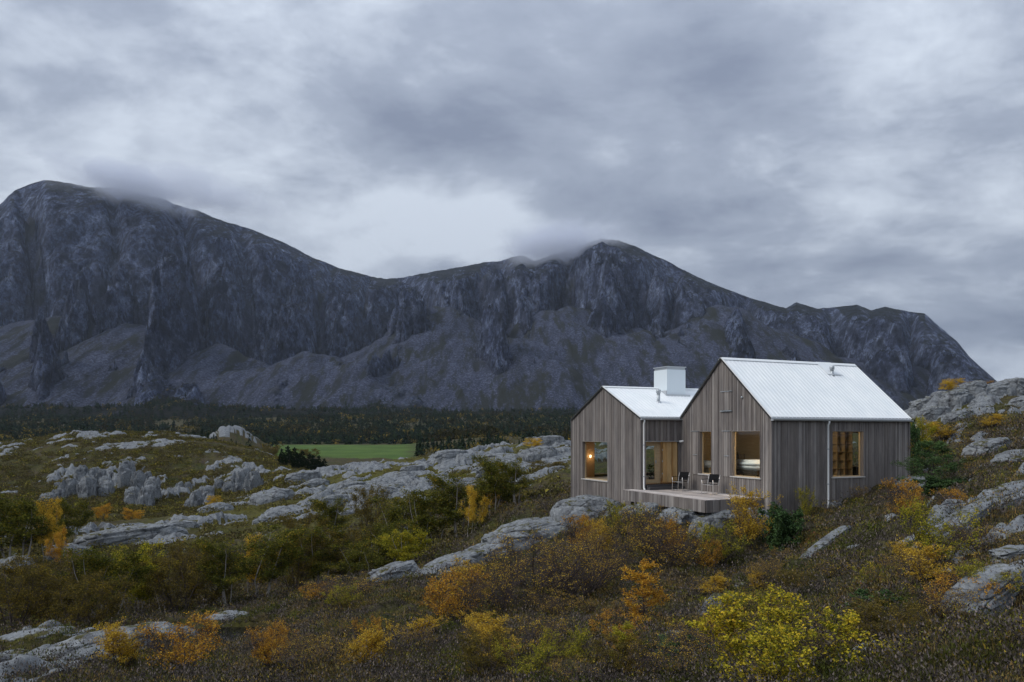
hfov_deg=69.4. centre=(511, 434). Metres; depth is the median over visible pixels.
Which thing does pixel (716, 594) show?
bedrock outcrop
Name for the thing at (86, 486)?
bedrock outcrop
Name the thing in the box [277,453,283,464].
conifer
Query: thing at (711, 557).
birch bush
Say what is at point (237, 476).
bedrock outcrop
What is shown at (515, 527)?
bedrock outcrop
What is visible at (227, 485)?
bedrock outcrop
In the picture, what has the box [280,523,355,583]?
birch tree
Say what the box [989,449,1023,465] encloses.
bedrock outcrop
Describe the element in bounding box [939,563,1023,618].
bedrock outcrop
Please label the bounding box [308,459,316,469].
conifer
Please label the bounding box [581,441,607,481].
window
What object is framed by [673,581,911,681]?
birch bush
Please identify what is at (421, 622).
dwarf birch
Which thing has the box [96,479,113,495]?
bedrock outcrop
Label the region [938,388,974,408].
bedrock outcrop
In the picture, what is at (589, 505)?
bedrock outcrop
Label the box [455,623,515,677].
dwarf birch
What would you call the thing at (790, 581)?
dwarf birch
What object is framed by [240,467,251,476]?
bedrock outcrop
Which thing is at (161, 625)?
bedrock outcrop
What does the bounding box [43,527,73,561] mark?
birch tree
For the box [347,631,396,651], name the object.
dwarf birch
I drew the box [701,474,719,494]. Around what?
deck chair
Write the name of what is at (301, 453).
conifer
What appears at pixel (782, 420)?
wooden house
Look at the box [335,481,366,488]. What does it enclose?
bedrock outcrop
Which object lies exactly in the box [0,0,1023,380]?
sky
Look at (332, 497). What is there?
bedrock outcrop
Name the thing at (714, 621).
dwarf birch
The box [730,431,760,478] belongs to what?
window
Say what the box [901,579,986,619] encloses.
dwarf birch
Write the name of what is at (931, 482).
juniper
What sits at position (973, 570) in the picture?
dwarf birch
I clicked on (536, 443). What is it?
birch tree
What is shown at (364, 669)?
heather cushions
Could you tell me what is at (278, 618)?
dwarf birch
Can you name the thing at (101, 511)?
birch tree
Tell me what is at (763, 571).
dwarf birch
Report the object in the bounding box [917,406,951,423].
bedrock outcrop
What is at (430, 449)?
valley scrub
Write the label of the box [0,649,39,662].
bedrock outcrop
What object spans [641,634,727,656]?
juniper
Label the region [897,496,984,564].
birch bush
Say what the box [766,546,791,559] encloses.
dwarf birch
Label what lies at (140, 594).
birch tree
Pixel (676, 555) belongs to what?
birch bush
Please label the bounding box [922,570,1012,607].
dwarf birch
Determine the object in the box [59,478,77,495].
bedrock outcrop
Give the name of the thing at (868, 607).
dwarf birch
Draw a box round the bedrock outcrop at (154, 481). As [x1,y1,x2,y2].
[144,476,161,500]
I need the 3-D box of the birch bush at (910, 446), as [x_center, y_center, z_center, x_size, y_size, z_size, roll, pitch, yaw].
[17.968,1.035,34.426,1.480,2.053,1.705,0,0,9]
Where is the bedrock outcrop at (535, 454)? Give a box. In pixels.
[522,446,557,461]
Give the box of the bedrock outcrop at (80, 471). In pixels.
[73,465,88,481]
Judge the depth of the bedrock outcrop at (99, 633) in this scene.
19.08 m
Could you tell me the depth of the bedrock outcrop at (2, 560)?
49.63 m
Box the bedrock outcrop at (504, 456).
[489,454,516,462]
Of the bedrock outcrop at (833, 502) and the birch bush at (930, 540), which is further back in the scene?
the bedrock outcrop at (833, 502)
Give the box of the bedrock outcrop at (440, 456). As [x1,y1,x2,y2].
[433,449,467,463]
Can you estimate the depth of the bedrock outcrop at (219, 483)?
128.43 m
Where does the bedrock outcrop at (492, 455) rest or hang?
on the ground at (348, 460)
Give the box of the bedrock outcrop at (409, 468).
[400,465,424,471]
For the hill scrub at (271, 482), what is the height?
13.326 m
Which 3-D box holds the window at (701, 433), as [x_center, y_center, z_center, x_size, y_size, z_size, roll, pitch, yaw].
[9.102,0.880,34.544,0.275,2.051,1.000,0,0,-23]
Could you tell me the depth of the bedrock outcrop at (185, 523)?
66.80 m
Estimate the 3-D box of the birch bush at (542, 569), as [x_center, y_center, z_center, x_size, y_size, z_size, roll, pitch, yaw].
[1.280,4.026,23.427,4.006,2.453,4.477,0,0,22]
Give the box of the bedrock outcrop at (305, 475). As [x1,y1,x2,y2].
[284,471,321,483]
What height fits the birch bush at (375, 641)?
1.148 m
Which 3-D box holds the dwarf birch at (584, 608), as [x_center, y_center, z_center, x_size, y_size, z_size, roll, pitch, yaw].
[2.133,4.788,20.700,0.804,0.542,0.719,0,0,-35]
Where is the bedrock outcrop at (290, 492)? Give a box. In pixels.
[260,488,294,498]
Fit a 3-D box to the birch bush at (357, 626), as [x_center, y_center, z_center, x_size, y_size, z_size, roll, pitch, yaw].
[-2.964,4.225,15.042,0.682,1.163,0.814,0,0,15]
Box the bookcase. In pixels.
[833,432,852,475]
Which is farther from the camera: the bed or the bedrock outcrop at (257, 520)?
the bedrock outcrop at (257, 520)
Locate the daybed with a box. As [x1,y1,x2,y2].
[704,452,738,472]
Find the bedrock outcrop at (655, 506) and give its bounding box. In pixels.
[631,502,664,514]
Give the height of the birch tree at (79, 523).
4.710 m
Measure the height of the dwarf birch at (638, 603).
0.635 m
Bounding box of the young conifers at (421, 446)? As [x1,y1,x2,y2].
[0,427,570,455]
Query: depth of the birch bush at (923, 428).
41.88 m
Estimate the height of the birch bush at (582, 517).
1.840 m
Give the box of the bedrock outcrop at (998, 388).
[987,382,1016,395]
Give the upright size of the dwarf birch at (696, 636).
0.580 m
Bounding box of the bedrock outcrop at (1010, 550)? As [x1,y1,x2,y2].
[988,544,1023,562]
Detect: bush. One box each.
[91,616,156,665]
[134,610,226,669]
[244,619,289,665]
[262,446,279,454]
[300,448,320,458]
[322,620,399,665]
[351,613,382,656]
[417,566,492,621]
[438,555,502,604]
[453,548,546,613]
[462,613,539,662]
[485,524,610,592]
[537,542,636,597]
[559,511,598,551]
[562,517,640,577]
[583,516,619,554]
[605,499,643,536]
[613,502,682,553]
[621,517,706,566]
[647,518,686,557]
[657,614,739,660]
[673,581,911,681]
[687,520,752,566]
[691,537,724,569]
[725,481,781,548]
[794,486,818,515]
[849,483,867,497]
[862,554,912,584]
[879,476,925,518]
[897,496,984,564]
[908,438,915,456]
[910,415,937,449]
[922,421,966,439]
[929,488,974,504]
[938,378,966,390]
[970,414,1007,426]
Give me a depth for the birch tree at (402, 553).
37.81 m
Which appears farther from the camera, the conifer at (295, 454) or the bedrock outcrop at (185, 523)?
the conifer at (295, 454)
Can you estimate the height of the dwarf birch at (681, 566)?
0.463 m
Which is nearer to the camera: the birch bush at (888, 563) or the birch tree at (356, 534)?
the birch bush at (888, 563)
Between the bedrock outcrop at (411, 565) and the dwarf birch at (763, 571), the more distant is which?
the bedrock outcrop at (411, 565)
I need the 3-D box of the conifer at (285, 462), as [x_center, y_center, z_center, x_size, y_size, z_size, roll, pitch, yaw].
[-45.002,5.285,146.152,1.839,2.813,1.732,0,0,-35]
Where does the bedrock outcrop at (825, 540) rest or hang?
on the ground at (348, 460)
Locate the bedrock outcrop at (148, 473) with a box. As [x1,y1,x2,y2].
[145,471,151,476]
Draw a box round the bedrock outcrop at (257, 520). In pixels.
[252,516,274,524]
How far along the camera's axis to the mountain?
1613.64 m
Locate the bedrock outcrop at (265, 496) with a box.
[247,489,289,505]
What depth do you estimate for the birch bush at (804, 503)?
30.39 m
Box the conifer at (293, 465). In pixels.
[290,457,297,468]
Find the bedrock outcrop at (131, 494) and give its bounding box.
[124,485,139,504]
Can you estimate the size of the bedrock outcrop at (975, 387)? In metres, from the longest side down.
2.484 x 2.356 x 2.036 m
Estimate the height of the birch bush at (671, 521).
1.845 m
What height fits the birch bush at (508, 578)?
2.292 m
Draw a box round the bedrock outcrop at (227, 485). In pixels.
[221,481,234,491]
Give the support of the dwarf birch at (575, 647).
on the ground at (348, 460)
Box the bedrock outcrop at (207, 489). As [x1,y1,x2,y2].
[201,485,214,499]
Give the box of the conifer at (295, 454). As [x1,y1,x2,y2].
[291,453,299,466]
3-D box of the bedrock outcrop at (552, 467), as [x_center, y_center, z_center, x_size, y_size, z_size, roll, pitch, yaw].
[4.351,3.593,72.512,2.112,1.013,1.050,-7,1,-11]
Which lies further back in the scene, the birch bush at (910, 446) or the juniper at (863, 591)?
the birch bush at (910, 446)
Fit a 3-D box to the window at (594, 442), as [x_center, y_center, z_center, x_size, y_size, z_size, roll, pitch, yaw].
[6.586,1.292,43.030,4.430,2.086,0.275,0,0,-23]
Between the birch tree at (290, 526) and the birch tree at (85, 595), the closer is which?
the birch tree at (85, 595)
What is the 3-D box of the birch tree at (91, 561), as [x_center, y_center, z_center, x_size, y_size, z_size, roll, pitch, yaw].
[-17.462,6.262,31.225,4.299,3.592,3.684,0,0,26]
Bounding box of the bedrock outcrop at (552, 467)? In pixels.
[549,466,564,469]
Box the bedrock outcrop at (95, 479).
[92,477,98,490]
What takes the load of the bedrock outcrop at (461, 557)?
on the ground at (348, 460)
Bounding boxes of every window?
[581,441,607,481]
[594,442,649,474]
[698,431,711,474]
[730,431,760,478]
[831,431,864,477]
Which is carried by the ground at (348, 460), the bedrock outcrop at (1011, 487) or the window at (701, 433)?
the bedrock outcrop at (1011, 487)
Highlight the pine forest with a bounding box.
[0,392,577,443]
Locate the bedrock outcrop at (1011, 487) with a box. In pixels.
[980,480,1023,509]
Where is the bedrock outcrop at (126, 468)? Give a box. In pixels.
[117,459,135,488]
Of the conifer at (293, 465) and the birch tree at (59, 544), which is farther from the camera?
the conifer at (293, 465)
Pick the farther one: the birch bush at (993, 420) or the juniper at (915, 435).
the birch bush at (993, 420)
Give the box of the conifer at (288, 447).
[284,445,289,457]
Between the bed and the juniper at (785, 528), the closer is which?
the juniper at (785, 528)
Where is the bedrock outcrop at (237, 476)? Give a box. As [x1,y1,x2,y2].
[231,471,244,485]
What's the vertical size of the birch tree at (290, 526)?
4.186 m
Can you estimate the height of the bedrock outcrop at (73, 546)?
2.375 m
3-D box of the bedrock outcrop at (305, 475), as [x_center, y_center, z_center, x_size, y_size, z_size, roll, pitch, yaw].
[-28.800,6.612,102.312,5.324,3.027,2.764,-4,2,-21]
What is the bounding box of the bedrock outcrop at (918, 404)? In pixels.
[908,397,931,409]
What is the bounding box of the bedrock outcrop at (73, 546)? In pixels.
[44,544,91,559]
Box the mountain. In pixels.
[0,180,997,418]
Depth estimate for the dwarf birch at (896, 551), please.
17.23 m
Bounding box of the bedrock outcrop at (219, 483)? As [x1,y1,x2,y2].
[214,479,223,488]
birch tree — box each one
[0,491,64,557]
[0,551,121,619]
[0,552,74,628]
[33,495,65,560]
[33,496,98,544]
[38,544,157,614]
[38,568,137,628]
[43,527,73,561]
[92,503,111,521]
[106,539,180,611]
[123,507,144,519]
[136,549,217,613]
[167,540,203,581]
[177,558,243,606]
[194,534,260,605]
[205,495,220,504]
[232,519,306,598]
[237,532,279,595]
[269,527,327,591]
[278,506,331,562]
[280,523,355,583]
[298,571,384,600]
[308,494,355,540]
[320,540,382,577]
[322,524,380,576]
[346,483,391,534]
[358,491,424,554]
[358,518,415,567]
[373,529,432,561]
[387,486,460,546]
[424,469,489,537]
[458,484,492,534]
[467,452,522,515]
[493,457,536,504]
[524,438,542,447]
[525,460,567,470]
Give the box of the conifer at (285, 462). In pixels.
[279,454,288,465]
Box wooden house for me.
[570,357,913,516]
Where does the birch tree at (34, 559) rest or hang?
on the ground at (348, 460)
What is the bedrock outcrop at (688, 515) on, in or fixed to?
on the ground at (348, 460)
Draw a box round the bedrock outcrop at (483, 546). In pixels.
[465,542,515,561]
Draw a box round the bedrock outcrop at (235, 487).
[231,482,240,491]
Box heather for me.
[0,405,1023,681]
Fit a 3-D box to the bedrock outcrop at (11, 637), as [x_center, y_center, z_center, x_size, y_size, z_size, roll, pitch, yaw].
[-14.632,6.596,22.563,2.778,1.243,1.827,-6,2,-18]
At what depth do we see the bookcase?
35.40 m
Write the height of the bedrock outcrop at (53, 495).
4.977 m
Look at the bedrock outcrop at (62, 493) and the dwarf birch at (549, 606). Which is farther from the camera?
the bedrock outcrop at (62, 493)
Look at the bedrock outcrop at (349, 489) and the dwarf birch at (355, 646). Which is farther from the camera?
the bedrock outcrop at (349, 489)
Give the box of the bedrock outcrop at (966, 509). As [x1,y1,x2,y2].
[915,500,996,547]
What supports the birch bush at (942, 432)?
on the ground at (348, 460)
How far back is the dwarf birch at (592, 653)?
14.54 m
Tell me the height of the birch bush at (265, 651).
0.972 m
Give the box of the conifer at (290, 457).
[286,449,292,463]
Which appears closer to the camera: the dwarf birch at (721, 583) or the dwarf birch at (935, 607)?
the dwarf birch at (935, 607)
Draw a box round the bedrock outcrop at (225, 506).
[197,502,233,512]
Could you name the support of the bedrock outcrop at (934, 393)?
on the ground at (348, 460)
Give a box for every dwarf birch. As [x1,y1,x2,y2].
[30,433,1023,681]
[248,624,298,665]
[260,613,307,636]
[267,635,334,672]
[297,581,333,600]
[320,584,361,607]
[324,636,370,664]
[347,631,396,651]
[383,609,451,636]
[393,625,437,642]
[454,609,518,637]
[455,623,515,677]
[491,635,558,680]
[517,607,570,647]
[523,587,589,616]
[540,624,595,661]
[547,655,600,681]
[575,596,597,612]
[588,606,652,634]
[590,630,653,670]
[601,622,648,653]
[611,593,651,613]
[620,650,665,675]
[626,632,697,678]
[665,629,712,648]
[671,559,688,567]
[672,615,740,649]
[688,572,731,594]
[701,612,734,629]
[720,588,769,612]
[741,558,784,583]
[743,570,774,589]
[747,560,780,577]
[751,593,780,607]
[758,556,786,570]
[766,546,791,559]
[776,566,819,587]
[813,559,853,576]
[836,591,934,643]
[850,560,896,583]
[885,540,913,558]
[886,547,942,580]
[892,537,979,588]
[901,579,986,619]
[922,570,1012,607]
[945,520,1023,553]
[952,558,1023,592]
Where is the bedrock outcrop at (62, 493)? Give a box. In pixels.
[50,489,67,498]
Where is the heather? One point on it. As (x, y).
(640, 559)
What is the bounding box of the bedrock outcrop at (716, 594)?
[696,593,741,614]
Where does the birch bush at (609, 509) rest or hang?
on the ground at (348, 460)
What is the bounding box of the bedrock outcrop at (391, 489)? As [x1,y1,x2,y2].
[357,486,397,500]
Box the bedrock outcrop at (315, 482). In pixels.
[300,478,329,487]
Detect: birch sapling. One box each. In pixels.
[607,558,673,618]
[608,621,644,658]
[739,586,757,618]
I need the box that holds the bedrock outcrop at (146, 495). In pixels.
[136,485,154,508]
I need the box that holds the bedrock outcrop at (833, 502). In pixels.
[828,501,841,508]
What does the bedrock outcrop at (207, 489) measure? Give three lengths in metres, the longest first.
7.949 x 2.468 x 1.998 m
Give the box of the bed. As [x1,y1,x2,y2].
[736,459,759,476]
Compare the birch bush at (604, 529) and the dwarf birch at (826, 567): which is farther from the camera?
the birch bush at (604, 529)
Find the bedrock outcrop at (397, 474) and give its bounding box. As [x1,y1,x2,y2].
[376,471,412,478]
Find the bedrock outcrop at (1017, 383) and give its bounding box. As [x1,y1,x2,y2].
[996,377,1023,395]
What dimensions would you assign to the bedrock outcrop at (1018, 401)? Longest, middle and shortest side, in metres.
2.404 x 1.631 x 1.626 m
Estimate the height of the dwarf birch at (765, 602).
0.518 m
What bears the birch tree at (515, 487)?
on the ground at (348, 460)
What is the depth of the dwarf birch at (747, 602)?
16.52 m
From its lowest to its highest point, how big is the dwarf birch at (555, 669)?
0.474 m
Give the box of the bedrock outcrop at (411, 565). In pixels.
[366,560,419,581]
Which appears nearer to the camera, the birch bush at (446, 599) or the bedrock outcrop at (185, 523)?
the birch bush at (446, 599)
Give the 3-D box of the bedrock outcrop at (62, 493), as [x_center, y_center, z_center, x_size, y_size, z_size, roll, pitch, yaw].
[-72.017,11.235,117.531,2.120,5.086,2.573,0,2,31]
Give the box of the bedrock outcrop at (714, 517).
[696,509,741,529]
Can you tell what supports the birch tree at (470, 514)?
on the ground at (348, 460)
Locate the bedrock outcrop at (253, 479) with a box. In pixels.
[244,470,263,491]
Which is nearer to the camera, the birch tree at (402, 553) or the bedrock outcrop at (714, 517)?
the bedrock outcrop at (714, 517)
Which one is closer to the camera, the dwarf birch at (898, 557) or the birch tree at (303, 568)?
the dwarf birch at (898, 557)
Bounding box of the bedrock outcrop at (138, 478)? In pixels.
[130,470,148,489]
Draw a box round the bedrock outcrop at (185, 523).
[169,520,199,527]
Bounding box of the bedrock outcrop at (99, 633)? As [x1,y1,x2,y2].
[34,626,150,660]
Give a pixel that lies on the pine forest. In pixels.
(311, 436)
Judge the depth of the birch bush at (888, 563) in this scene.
15.10 m
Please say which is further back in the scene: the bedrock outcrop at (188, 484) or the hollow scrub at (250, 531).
the bedrock outcrop at (188, 484)
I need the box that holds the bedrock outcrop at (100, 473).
[95,469,106,480]
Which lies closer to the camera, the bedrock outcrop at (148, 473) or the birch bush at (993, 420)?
the birch bush at (993, 420)
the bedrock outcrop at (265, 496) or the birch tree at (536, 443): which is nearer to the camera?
the bedrock outcrop at (265, 496)
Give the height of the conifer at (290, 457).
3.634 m
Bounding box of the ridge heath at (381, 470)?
[177,443,567,536]
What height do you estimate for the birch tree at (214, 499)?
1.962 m
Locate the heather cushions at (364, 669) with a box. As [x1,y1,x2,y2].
[0,407,1023,681]
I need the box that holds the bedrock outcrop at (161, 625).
[130,622,197,639]
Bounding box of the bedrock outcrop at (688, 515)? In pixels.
[658,507,703,524]
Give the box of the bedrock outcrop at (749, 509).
[747,507,768,523]
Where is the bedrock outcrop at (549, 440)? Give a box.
[531,435,564,447]
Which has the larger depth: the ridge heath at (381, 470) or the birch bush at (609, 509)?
the ridge heath at (381, 470)
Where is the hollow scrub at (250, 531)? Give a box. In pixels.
[0,460,562,593]
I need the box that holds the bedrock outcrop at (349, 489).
[339,484,369,493]
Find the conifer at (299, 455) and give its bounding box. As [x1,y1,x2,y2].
[295,453,306,467]
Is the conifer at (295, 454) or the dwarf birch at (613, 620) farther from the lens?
the conifer at (295, 454)
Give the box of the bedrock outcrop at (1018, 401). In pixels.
[1005,396,1023,406]
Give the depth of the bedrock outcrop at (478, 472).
81.06 m
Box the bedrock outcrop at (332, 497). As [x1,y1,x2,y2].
[319,494,350,507]
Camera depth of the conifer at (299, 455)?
154.06 m
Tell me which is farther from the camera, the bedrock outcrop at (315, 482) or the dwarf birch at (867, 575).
the bedrock outcrop at (315, 482)
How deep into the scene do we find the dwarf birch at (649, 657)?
10.56 m
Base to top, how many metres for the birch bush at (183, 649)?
1.481 m
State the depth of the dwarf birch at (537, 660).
10.91 m
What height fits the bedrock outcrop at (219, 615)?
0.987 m
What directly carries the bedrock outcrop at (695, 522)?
on the ground at (348, 460)
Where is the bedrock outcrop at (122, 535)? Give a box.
[67,523,188,547]
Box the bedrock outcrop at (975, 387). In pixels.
[957,380,990,396]
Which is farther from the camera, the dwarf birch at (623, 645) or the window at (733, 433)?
the window at (733, 433)
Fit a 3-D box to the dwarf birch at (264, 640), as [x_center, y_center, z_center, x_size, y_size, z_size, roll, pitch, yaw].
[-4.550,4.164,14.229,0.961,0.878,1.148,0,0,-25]
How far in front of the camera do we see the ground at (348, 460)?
61.61 m
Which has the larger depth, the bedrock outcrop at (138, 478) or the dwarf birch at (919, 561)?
the bedrock outcrop at (138, 478)
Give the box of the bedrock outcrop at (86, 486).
[76,475,96,498]
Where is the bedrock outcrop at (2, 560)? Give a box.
[0,555,32,568]
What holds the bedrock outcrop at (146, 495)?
on the ground at (348, 460)
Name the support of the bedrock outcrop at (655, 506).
on the ground at (348, 460)
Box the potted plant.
[646,464,653,478]
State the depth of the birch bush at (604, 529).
28.17 m
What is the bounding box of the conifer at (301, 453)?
[299,450,306,462]
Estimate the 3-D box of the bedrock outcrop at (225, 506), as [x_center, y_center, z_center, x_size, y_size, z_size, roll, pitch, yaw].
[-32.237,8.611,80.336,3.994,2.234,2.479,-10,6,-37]
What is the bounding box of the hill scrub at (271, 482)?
[0,430,310,521]
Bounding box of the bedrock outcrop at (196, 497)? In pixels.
[188,489,203,507]
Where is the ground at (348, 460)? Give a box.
[0,392,1023,681]
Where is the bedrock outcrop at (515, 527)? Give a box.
[481,517,567,552]
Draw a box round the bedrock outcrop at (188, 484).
[184,482,192,489]
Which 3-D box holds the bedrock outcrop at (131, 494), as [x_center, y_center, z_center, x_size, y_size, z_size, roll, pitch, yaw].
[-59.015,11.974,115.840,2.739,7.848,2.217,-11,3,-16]
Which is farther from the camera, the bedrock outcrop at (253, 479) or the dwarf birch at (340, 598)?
the bedrock outcrop at (253, 479)
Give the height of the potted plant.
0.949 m
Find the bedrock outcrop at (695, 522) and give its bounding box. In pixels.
[688,520,710,539]
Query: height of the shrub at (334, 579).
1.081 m
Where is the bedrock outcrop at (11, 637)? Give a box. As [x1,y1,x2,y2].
[0,626,80,641]
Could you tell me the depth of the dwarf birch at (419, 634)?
16.40 m
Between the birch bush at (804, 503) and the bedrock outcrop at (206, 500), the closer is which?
the birch bush at (804, 503)
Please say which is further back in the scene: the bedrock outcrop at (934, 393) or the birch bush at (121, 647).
the bedrock outcrop at (934, 393)
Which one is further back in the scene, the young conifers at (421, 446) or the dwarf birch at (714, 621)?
the young conifers at (421, 446)
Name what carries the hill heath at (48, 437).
on the ground at (348, 460)
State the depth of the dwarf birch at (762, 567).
22.23 m
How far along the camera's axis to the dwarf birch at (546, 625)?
13.72 m
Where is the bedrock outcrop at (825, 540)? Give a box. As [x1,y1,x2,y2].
[799,525,851,558]
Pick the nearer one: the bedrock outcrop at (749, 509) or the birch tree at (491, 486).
the bedrock outcrop at (749, 509)
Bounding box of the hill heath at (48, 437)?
[0,432,292,518]
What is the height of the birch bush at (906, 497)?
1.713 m
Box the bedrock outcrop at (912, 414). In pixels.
[906,411,917,423]
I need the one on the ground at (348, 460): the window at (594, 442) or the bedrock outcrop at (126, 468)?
the bedrock outcrop at (126, 468)
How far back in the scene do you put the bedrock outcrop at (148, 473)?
129.51 m
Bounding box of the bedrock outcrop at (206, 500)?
[202,494,213,504]
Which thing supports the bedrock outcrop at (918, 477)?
on the ground at (348, 460)
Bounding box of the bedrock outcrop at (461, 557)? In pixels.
[412,555,478,579]
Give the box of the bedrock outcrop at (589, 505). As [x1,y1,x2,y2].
[550,495,621,526]
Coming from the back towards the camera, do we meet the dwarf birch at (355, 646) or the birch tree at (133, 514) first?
the birch tree at (133, 514)
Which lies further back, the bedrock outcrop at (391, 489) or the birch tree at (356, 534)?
the bedrock outcrop at (391, 489)
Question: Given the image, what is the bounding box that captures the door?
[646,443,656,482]
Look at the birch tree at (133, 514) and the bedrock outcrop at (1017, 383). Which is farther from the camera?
the birch tree at (133, 514)
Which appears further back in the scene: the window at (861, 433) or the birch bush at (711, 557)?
the window at (861, 433)
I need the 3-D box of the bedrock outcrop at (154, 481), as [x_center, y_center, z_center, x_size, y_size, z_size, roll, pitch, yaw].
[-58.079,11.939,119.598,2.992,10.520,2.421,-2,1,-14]
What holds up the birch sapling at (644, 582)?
on the ground at (348, 460)
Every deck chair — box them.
[672,472,689,490]
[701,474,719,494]
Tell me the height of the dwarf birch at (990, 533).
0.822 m
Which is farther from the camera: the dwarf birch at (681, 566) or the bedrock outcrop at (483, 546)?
the bedrock outcrop at (483, 546)
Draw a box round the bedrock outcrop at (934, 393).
[925,391,945,397]
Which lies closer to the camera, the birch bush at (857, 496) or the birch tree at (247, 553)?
the birch bush at (857, 496)
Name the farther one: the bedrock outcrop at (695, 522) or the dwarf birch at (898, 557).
the bedrock outcrop at (695, 522)
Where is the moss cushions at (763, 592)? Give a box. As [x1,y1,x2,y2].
[0,446,1023,681]
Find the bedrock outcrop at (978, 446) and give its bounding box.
[962,437,1011,456]
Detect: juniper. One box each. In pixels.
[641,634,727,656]
[754,501,806,551]
[845,588,903,608]
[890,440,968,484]
[910,422,925,457]
[911,476,965,496]
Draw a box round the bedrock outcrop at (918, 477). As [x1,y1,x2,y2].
[895,475,924,489]
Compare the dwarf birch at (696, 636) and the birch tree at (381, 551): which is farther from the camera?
the birch tree at (381, 551)
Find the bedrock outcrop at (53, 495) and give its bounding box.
[39,492,55,501]
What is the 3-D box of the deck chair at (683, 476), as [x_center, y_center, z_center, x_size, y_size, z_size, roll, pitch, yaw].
[7.978,2.227,34.922,0.590,0.868,0.695,0,0,44]
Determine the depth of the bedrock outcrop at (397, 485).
74.09 m
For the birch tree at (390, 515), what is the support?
on the ground at (348, 460)
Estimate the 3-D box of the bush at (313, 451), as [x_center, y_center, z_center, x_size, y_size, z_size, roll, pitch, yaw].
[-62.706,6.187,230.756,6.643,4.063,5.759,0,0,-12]
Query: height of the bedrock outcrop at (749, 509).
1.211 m
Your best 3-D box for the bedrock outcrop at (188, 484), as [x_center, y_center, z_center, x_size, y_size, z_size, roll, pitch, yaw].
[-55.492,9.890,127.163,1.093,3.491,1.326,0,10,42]
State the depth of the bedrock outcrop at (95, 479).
120.98 m
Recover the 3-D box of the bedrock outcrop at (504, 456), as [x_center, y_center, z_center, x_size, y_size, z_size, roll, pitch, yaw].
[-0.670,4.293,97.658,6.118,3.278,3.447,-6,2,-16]
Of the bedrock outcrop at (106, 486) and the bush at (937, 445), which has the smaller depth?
the bush at (937, 445)
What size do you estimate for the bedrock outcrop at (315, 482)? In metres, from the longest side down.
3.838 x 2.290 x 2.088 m
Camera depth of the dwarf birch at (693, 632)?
13.78 m
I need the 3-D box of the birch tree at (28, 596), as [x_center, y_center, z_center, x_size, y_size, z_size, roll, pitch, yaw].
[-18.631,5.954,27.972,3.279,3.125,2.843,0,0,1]
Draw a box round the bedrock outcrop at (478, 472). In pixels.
[475,466,505,478]
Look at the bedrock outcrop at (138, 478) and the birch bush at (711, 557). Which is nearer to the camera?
the birch bush at (711, 557)
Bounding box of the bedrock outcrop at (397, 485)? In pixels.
[381,483,405,489]
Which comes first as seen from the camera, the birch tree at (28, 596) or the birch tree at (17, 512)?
the birch tree at (28, 596)
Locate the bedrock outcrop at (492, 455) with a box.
[478,453,513,461]
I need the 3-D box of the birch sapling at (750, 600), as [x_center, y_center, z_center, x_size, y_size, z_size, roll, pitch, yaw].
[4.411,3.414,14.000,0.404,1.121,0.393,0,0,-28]
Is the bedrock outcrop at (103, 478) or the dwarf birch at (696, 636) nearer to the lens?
the dwarf birch at (696, 636)
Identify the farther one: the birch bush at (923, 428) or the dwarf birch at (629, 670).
the birch bush at (923, 428)
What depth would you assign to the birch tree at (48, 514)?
52.86 m
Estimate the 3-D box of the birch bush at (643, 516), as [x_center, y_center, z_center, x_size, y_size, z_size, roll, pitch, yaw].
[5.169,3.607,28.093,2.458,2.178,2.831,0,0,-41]
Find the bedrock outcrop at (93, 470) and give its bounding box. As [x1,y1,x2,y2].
[89,467,99,476]
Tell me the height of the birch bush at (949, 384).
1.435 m
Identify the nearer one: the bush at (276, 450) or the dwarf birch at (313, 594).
the dwarf birch at (313, 594)
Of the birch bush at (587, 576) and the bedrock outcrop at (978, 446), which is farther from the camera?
the bedrock outcrop at (978, 446)
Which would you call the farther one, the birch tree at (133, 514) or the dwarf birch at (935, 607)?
the birch tree at (133, 514)
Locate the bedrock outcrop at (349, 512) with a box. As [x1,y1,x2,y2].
[340,509,354,515]
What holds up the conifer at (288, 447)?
on the ground at (348, 460)
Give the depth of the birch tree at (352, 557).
37.07 m
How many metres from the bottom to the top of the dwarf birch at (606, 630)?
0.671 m
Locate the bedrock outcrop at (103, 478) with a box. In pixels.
[98,475,111,483]
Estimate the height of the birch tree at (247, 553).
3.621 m
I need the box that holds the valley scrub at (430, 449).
[259,432,570,455]
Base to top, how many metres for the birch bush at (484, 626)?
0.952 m
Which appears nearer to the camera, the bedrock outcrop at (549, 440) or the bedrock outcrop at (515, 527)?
the bedrock outcrop at (515, 527)
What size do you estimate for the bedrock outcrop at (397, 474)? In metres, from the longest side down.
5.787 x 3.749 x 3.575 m
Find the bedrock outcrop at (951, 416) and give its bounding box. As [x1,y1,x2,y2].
[942,409,974,423]
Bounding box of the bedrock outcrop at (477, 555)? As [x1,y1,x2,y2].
[424,550,486,566]
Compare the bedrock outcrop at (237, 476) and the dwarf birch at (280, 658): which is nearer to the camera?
the dwarf birch at (280, 658)
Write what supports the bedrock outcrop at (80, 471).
on the ground at (348, 460)
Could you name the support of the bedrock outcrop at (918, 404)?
on the ground at (348, 460)
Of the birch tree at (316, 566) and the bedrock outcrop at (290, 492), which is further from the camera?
the bedrock outcrop at (290, 492)
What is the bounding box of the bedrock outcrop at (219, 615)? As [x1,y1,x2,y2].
[203,610,247,620]

